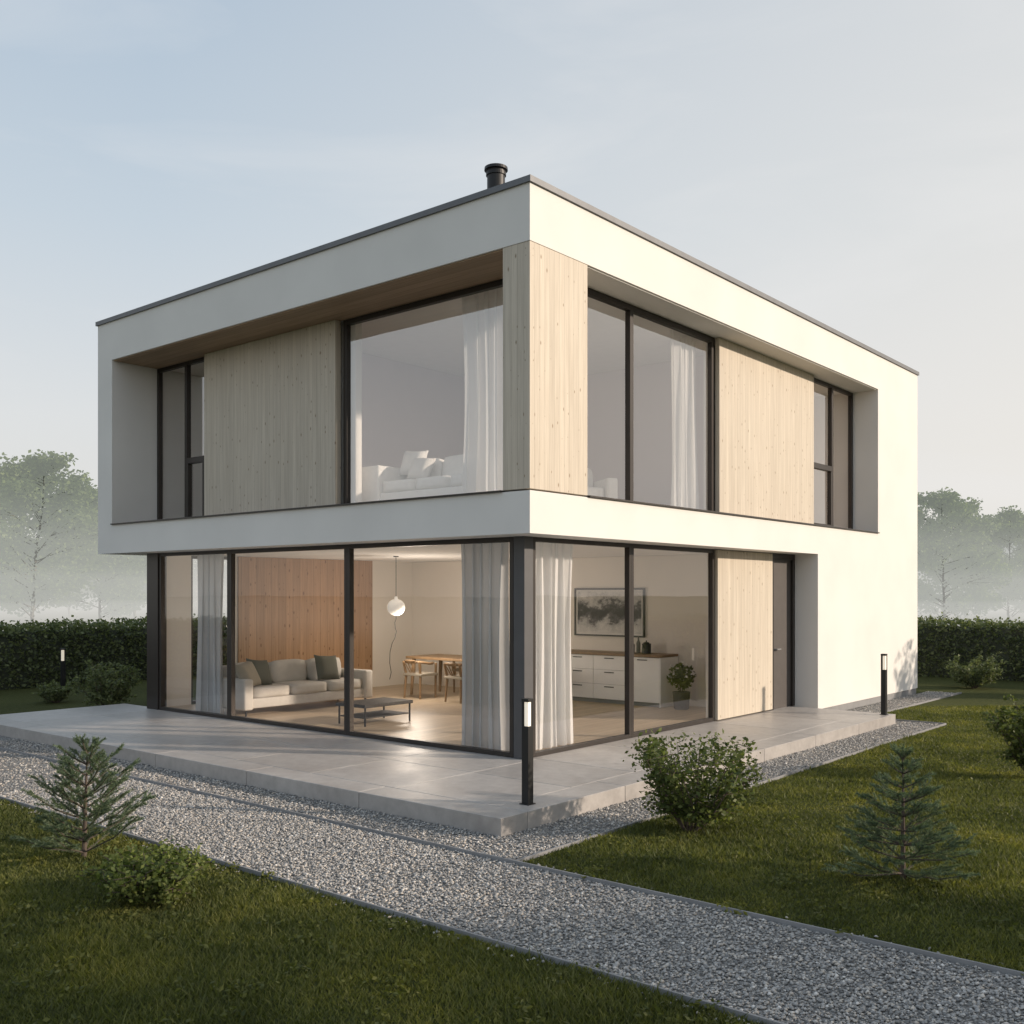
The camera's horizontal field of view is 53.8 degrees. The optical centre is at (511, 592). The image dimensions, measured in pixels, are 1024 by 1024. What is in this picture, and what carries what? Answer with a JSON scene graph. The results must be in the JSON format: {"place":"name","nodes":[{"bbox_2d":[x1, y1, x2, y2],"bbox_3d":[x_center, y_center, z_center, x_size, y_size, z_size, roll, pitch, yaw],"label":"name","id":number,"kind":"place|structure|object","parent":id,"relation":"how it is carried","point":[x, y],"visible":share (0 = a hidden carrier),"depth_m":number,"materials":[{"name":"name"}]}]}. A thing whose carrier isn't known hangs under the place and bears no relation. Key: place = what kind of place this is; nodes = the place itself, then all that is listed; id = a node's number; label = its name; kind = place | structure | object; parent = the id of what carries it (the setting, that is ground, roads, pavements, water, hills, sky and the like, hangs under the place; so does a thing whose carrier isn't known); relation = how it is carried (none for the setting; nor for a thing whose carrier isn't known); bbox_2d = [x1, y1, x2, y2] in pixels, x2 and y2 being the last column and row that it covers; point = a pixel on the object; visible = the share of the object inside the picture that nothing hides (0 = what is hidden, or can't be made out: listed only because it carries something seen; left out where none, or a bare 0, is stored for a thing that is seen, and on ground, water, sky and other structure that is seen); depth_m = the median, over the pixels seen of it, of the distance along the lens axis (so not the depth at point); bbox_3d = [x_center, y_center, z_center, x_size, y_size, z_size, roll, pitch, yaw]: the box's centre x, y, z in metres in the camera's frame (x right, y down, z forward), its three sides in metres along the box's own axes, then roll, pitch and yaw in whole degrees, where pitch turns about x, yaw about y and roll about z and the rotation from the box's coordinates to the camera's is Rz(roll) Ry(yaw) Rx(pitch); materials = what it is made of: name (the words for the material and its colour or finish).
{"place":"outdoors","nodes":[
{"label":"outdoors","id":0,"kind":"place"},
{"bbox_2d":[0,598,1023,1023],"bbox_3d":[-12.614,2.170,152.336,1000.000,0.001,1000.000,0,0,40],"label":"ground","id":1,"kind":"structure","parent":0,"point":[22,700],"depth_m":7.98,"materials":[{"name":"green plant"}]},
{"bbox_2d":[0,494,47,578],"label":"tree","id":2,"kind":"object","parent":1,"relation":"on","point":[27,528],"visible":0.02,"depth_m":54.14,"materials":[{"name":"green plant"}]},
{"bbox_2d":[0,449,105,621],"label":"tree","id":3,"kind":"object","parent":1,"relation":"on","point":[29,484],"visible":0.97,"depth_m":49.43,"materials":[{"name":"green plant"}]},
{"bbox_2d":[32,679,73,702],"bbox_3d":[-9.073,1.950,19.983,0.724,0.458,0.762,0,0,-5],"label":"shrub","id":4,"kind":"object","parent":1,"relation":"on","point":[50,693],"visible":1,"depth_m":19.92,"materials":[{"name":"green plant"}]},
{"bbox_2d":[28,535,95,618],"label":"tree","id":5,"kind":"object","parent":1,"relation":"on","point":[83,591],"visible":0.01,"depth_m":83.30,"materials":[{"name":"green plant"}]},
{"bbox_2d":[60,648,66,695],"bbox_3d":[-9.469,1.670,21.300,0.110,1.000,0.110,0,0,40],"label":"bollard light","id":6,"kind":"object","parent":1,"relation":"on","point":[62,666],"visible":0.88,"depth_m":21.28,"materials":[{"name":"black metal"}]},
{"bbox_2d":[9,733,157,857],"bbox_3d":[-3.446,1.643,8.282,1.065,1.054,1.196,0,0,15],"label":"spruce tree","id":7,"kind":"object","parent":1,"relation":"on","point":[70,770],"visible":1,"depth_m":8.21,"materials":[{"name":"green plant"}]},
{"bbox_2d":[47,485,146,620],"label":"tree","id":8,"kind":"object","parent":1,"relation":"on","point":[116,592],"visible":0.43,"depth_m":57.09,"materials":[{"name":"green plant"}]},
{"bbox_2d":[70,659,141,705],"bbox_3d":[-7.519,1.701,18.843,1.240,0.952,1.324,0,0,10],"label":"shrub","id":9,"kind":"object","parent":1,"relation":"on","point":[107,691],"visible":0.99,"depth_m":18.63,"materials":[{"name":"green plant"}]},
{"bbox_2d":[80,546,146,618],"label":"tree","id":10,"kind":"object","parent":1,"relation":"on","point":[145,591],"visible":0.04,"depth_m":70.60,"materials":[{"name":"green plant"}]},
{"bbox_2d":[0,613,226,689],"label":"hedge","id":11,"kind":"object","parent":1,"relation":"on","point":[30,656],"visible":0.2,"depth_m":23.84,"materials":[{"name":"green plant"}]},
{"bbox_2d":[76,836,215,904],"bbox_3d":[-2.553,1.964,7.099,0.952,0.429,0.802,0,0,40],"label":"shrub","id":12,"kind":"object","parent":1,"relation":"on","point":[159,876],"visible":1,"depth_m":6.94,"materials":[{"name":"green plant"}]},
{"bbox_2d":[0,703,894,836],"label":"terrace","id":13,"kind":"structure","parent":1,"relation":"on","point":[475,792],"depth_m":12.28,"materials":[{"name":"concrete"}]},
{"bbox_2d":[519,698,535,805],"bbox_3d":[0.147,1.500,9.573,0.110,1.000,0.110,0,0,40],"label":"bollard light","id":14,"kind":"object","parent":13,"relation":"on","point":[527,751],"visible":1,"depth_m":9.54,"materials":[{"name":"black metal"}]},
{"bbox_2d":[880,654,888,714],"bbox_3d":[6.121,1.500,16.615,0.110,1.000,0.110,0,0,40],"label":"bollard light","id":15,"kind":"object","parent":13,"relation":"on","point":[883,684],"visible":1,"depth_m":16.59,"materials":[{"name":"black metal"}]},
{"bbox_2d":[0,691,954,859],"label":"gravel strip","id":16,"kind":"object","parent":1,"relation":"on","point":[548,832],"visible":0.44,"depth_m":9.97,"materials":[{"name":"grey gravel"}]},
{"bbox_2d":[95,163,918,758],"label":"house","id":17,"kind":"structure","parent":1,"relation":"on","point":[253,421],"depth_m":16.45,"materials":[{"name":"white paint"}]},
{"bbox_2d":[157,357,203,519],"bbox_3d":[-5.737,-2.600,17.597,1.536,2.808,0.092,0,0,40],"label":"window","id":18,"kind":"structure","parent":17,"relation":"in","point":[189,460],"depth_m":17.49,"materials":[{"name":"brown metal"}]},
{"bbox_2d":[159,550,228,718],"bbox_3d":[-5.234,0.659,16.665,2.028,2.681,0.080,0,0,40],"label":"window","id":19,"kind":"structure","parent":17,"relation":"in","point":[161,555],"depth_m":17.26,"materials":[{"name":"brown metal"}]},
{"bbox_2d":[191,556,226,703],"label":"window","id":20,"kind":"structure","parent":17,"relation":"in","point":[192,557],"depth_m":18.04,"materials":[{"name":"brown metal"}]},
{"bbox_2d":[196,554,223,713],"bbox_3d":[-4.960,0.651,16.630,0.787,2.649,0.177,0,0,40],"label":"curtain","id":21,"kind":"object","parent":17,"relation":"hanging from","point":[209,647],"visible":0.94,"depth_m":16.63,"materials":[{"name":"white fabric"}]},
{"bbox_2d":[229,544,346,734],"bbox_3d":[-3.374,0.659,15.115,2.808,2.681,0.080,0,0,40],"label":"window","id":22,"kind":"structure","parent":17,"relation":"in","point":[232,716],"depth_m":15.36,"materials":[{"name":"brown metal"}]},
{"bbox_2d":[222,657,371,716],"bbox_3d":[-3.747,1.570,17.457,0.950,0.832,2.750,0,0,40],"label":"sofa","id":23,"kind":"object","parent":17,"relation":"on","point":[295,681],"visible":0.66,"depth_m":17.27,"materials":[{"name":"grey fabric"}]},
{"bbox_2d":[235,661,260,686],"bbox_3d":[-4.303,1.336,16.462,0.200,0.460,0.460,-27,0,16],"label":"pillow","id":24,"kind":"object","parent":23,"relation":"on","point":[246,670],"visible":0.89,"depth_m":16.36,"materials":[{"name":"beige fabric"}]},
{"bbox_2d":[246,658,271,684],"bbox_3d":[-4.194,1.316,16.748,0.200,0.460,0.460,-25,-19,28],"label":"pillow","id":25,"kind":"object","parent":23,"relation":"on","point":[262,669],"visible":0.75,"depth_m":16.71,"materials":[{"name":"green fabric"}]},
{"bbox_2d":[314,655,339,679],"bbox_3d":[-3.272,1.316,17.855,0.460,0.460,0.200,5,-24,-44],"label":"pillow","id":26,"kind":"object","parent":23,"relation":"on","point":[326,667],"visible":1,"depth_m":17.75,"materials":[{"name":"green fabric"}]},
{"bbox_2d":[336,697,412,726],"bbox_3d":[-2.109,1.823,15.532,0.660,0.325,1.000,0,0,40],"label":"coffee table","id":27,"kind":"object","parent":17,"relation":"on","point":[383,702],"visible":0.99,"depth_m":15.43,"materials":[{"name":"black metal"}]},
{"bbox_2d":[387,556,404,676],"bbox_3d":[-2.124,0.449,18.499,0.330,2.252,0.330,0,0,40],"label":"pendant lamp","id":28,"kind":"object","parent":17,"relation":"hanging from","point":[395,606],"visible":1,"depth_m":18.39,"materials":[{"name":"white glass"}]},
{"bbox_2d":[362,454,462,501],"bbox_3d":[-0.889,-1.619,14.685,2.900,0.832,0.950,0,0,40],"label":"sofa","id":29,"kind":"object","parent":17,"relation":"on","point":[379,482],"visible":0.39,"depth_m":14.84,"materials":[{"name":"white fabric"}]},
{"bbox_2d":[399,450,427,475],"bbox_3d":[-1.490,-1.963,15.276,0.420,0.420,0.200,3,-19,28],"label":"pillow","id":30,"kind":"object","parent":29,"relation":"on","point":[408,458],"visible":0.63,"depth_m":15.21,"materials":[{"name":"white fabric"}]},
{"bbox_2d":[406,458,435,478],"bbox_3d":[-1.349,-1.843,14.977,0.380,0.380,0.200,7,-25,34],"label":"pillow","id":31,"kind":"object","parent":29,"relation":"on","point":[421,468],"visible":0.82,"depth_m":14.89,"materials":[{"name":"white fabric"}]},
{"bbox_2d":[402,660,437,698],"bbox_3d":[-1.764,1.619,19.134,0.592,0.737,0.543,0,0,40],"label":"dining chair","id":32,"kind":"object","parent":17,"relation":"on","point":[420,673],"visible":1,"depth_m":19.03,"materials":[{"name":"beige wood"}]},
{"bbox_2d":[343,279,502,503],"bbox_3d":[-0.999,-2.600,13.657,3.786,2.808,0.080,0,0,40],"label":"window","id":33,"kind":"structure","parent":17,"relation":"in","point":[347,324],"depth_m":14.79,"materials":[{"name":"brown metal"}]},
{"bbox_2d":[347,537,513,757],"bbox_3d":[-1.127,0.659,13.243,3.038,2.681,0.080,0,0,40],"label":"window","id":34,"kind":"structure","parent":17,"relation":"in","point":[350,547],"depth_m":13.35,"materials":[{"name":"brown metal"}]},
{"bbox_2d":[406,654,461,694],"bbox_3d":[-0.828,1.609,19.320,2.500,0.757,0.920,0,0,40],"label":"dining table","id":35,"kind":"object","parent":17,"relation":"on","point":[441,658],"visible":0.45,"depth_m":19.71,"materials":[{"name":"brown wood"}]},
{"bbox_2d":[443,662,461,703],"bbox_3d":[-0.941,1.619,18.410,0.543,0.737,0.592,0,0,-44],"label":"dining chair","id":36,"kind":"object","parent":17,"relation":"on","point":[447,677],"visible":0.54,"depth_m":18.27,"materials":[{"name":"brown wood"}]},
{"bbox_2d":[453,661,458,691],"bbox_3d":[-0.846,1.619,20.235,0.592,0.737,0.543,0,0,40],"label":"dining chair","id":37,"kind":"object","parent":17,"relation":"on","point":[457,669],"visible":0.09,"depth_m":20.16,"materials":[{"name":"brown wood"}]},
{"bbox_2d":[462,287,502,492],"bbox_3d":[-0.210,-2.607,13.218,1.262,2.787,0.182,0,0,40],"label":"curtain","id":38,"kind":"object","parent":17,"relation":"hanging from","point":[483,366],"visible":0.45,"depth_m":13.37,"materials":[{"name":"white fabric"}]},
{"bbox_2d":[461,542,509,750],"bbox_3d":[-0.350,0.651,12.854,0.854,2.649,0.182,0,0,40],"label":"curtain","id":39,"kind":"object","parent":17,"relation":"hanging from","point":[485,658],"visible":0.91,"depth_m":12.84,"materials":[{"name":"white fabric"}]},
{"bbox_2d":[536,542,572,749],"bbox_3d":[0.494,0.651,12.935,0.185,2.649,1.036,0,0,40],"label":"curtain","id":40,"kind":"object","parent":17,"relation":"hanging from","point":[554,718],"visible":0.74,"depth_m":12.99,"materials":[{"name":"white fabric"}]},
{"bbox_2d":[533,537,630,756],"bbox_3d":[0.921,0.659,13.124,0.080,2.681,2.178,0,0,40],"label":"window","id":41,"kind":"structure","parent":17,"relation":"in","point":[627,546],"depth_m":13.43,"materials":[{"name":"brown metal"}]},
{"bbox_2d":[587,468,617,498],"bbox_3d":[1.061,-1.619,16.119,1.000,0.832,0.900,0,0,-16],"label":"armchair","id":42,"kind":"object","parent":17,"relation":"on","point":[607,487],"visible":0.11,"depth_m":15.81,"materials":[{"name":"white fabric"}]},
{"bbox_2d":[574,588,644,637],"bbox_3d":[1.807,0.360,18.851,1.570,0.900,0.043,0,0,40],"label":"framed picture","id":43,"kind":"object","parent":17,"relation":"attached to","point":[599,611],"visible":1,"depth_m":18.89,"materials":[{"name":"grey paper"}]},
{"bbox_2d":[571,649,677,707],"bbox_3d":[1.660,1.532,18.588,2.840,0.908,0.620,0,0,40],"label":"kitchen cabinet","id":44,"kind":"object","parent":17,"relation":"on","point":[598,675],"visible":0.57,"depth_m":18.03,"materials":[{"name":"white wood"}]},
{"bbox_2d":[636,636,639,652],"bbox_3d":[2.273,0.928,18.168,0.074,0.300,0.074,0,0,40],"label":"bottle","id":45,"kind":"object","parent":44,"relation":"on","point":[638,646],"visible":1,"depth_m":18.14,"materials":[{"name":"green glass"}]},
{"bbox_2d":[587,287,714,510],"bbox_3d":[1.771,-2.600,14.219,0.084,2.808,4.308,0,0,40],"label":"window","id":46,"kind":"structure","parent":17,"relation":"in","point":[630,310],"depth_m":14.06,"materials":[{"name":"brown metal"}]},
{"bbox_2d":[631,544,714,737],"bbox_3d":[2.375,0.659,14.868,0.080,2.681,2.358,0,0,40],"label":"window","id":47,"kind":"structure","parent":17,"relation":"in","point":[711,552],"depth_m":15.52,"materials":[{"name":"brown metal"}]},
{"bbox_2d":[667,660,696,709],"bbox_3d":[2.883,1.567,17.276,0.542,0.837,0.491,0,0,19],"label":"potted plant","id":48,"kind":"object","parent":17,"relation":"on","point":[681,700],"visible":1,"depth_m":17.16,"materials":[{"name":"green plant"}]},
{"bbox_2d":[670,329,698,508],"bbox_3d":[2.652,-2.607,15.555,0.168,2.787,0.870,0,0,40],"label":"curtain","id":49,"kind":"object","parent":17,"relation":"hanging from","point":[684,489],"visible":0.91,"depth_m":15.55,"materials":[{"name":"white fabric"}]},
{"bbox_2d":[771,553,794,709],"bbox_3d":[4.705,0.659,17.609,0.132,2.681,0.935,0,0,40],"label":"door","id":50,"kind":"structure","parent":17,"relation":"in","point":[783,564],"depth_m":17.67,"materials":[{"name":"brown metal"}]},
{"bbox_2d":[814,378,852,528],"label":"window","id":51,"kind":"structure","parent":17,"relation":"in","point":[828,468],"depth_m":19.44,"materials":[{"name":"brown metal"}]},
{"bbox_2d":[0,528,1022,613],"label":"woodland","id":52,"kind":"object","parent":1,"relation":"on","point":[195,583],"visible":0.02,"depth_m":123.17,"materials":[{"name":"green plant"}]},
{"bbox_2d":[0,692,1023,1023],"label":"path edging","id":53,"kind":"object","parent":1,"relation":"on","point":[696,902],"visible":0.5,"depth_m":7.21,"materials":[{"name":"grey metal"}]},
{"bbox_2d":[623,727,769,833],"bbox_3d":[1.663,1.702,9.156,1.349,0.952,1.314,0,0,40],"label":"shrub","id":54,"kind":"object","parent":1,"relation":"on","point":[679,801],"visible":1,"depth_m":8.98,"materials":[{"name":"green plant"}]},
{"bbox_2d":[821,742,980,880],"bbox_3d":[2.952,1.649,7.567,1.096,1.042,1.077,0,0,39],"label":"spruce tree","id":55,"kind":"object","parent":1,"relation":"on","point":[918,808],"visible":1,"depth_m":7.60,"materials":[{"name":"green plant"}]},
{"bbox_2d":[917,487,1013,618],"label":"tree","id":56,"kind":"object","parent":1,"relation":"on","point":[959,522],"visible":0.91,"depth_m":50.90,"materials":[{"name":"green plant"}]},
{"bbox_2d":[917,612,1023,680],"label":"hedge","id":57,"kind":"object","parent":1,"relation":"on","point":[940,642],"visible":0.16,"depth_m":25.68,"materials":[{"name":"green plant"}]},
{"bbox_2d":[938,546,1008,617],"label":"tree","id":58,"kind":"object","parent":1,"relation":"on","point":[989,590],"visible":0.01,"depth_m":79.08,"materials":[{"name":"green plant"}]},
{"bbox_2d":[943,651,1007,688],"bbox_3d":[10.483,1.750,22.972,1.280,0.858,1.394,0,0,-34],"label":"shrub","id":59,"kind":"object","parent":1,"relation":"on","point":[983,674],"visible":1,"depth_m":22.81,"materials":[{"name":"green plant"}]},
{"bbox_2d":[961,505,1023,625],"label":"tree","id":60,"kind":"object","parent":1,"relation":"on","point":[1009,533],"visible":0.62,"depth_m":61.03,"materials":[{"name":"green plant"}]},
{"bbox_2d":[979,693,1023,770],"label":"shrub","id":61,"kind":"object","parent":1,"relation":"on","point":[1007,730],"visible":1,"depth_m":11.84,"materials":[{"name":"green plant"}]},
{"bbox_2d":[0,691,1023,1023],"bbox_3d":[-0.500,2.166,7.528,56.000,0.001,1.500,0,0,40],"label":"gravel path","id":62,"kind":"structure","parent":0,"point":[676,946],"depth_m":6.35,"materials":[{"name":"grey gravel"}]},
{"bbox_2d":[0,0,1023,568],"label":"sky","id":63,"kind":"structure","parent":0,"point":[856,165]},
{"bbox_2d":[642,640,650,653],"bbox_3d":[2.390,0.961,17.945,0.245,0.235,0.170,0,0,-18],"label":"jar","id":64,"kind":"object","parent":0,"point":[646,647],"visible":1,"depth_m":17.88,"materials":[{"name":"green glass"}]}
]}

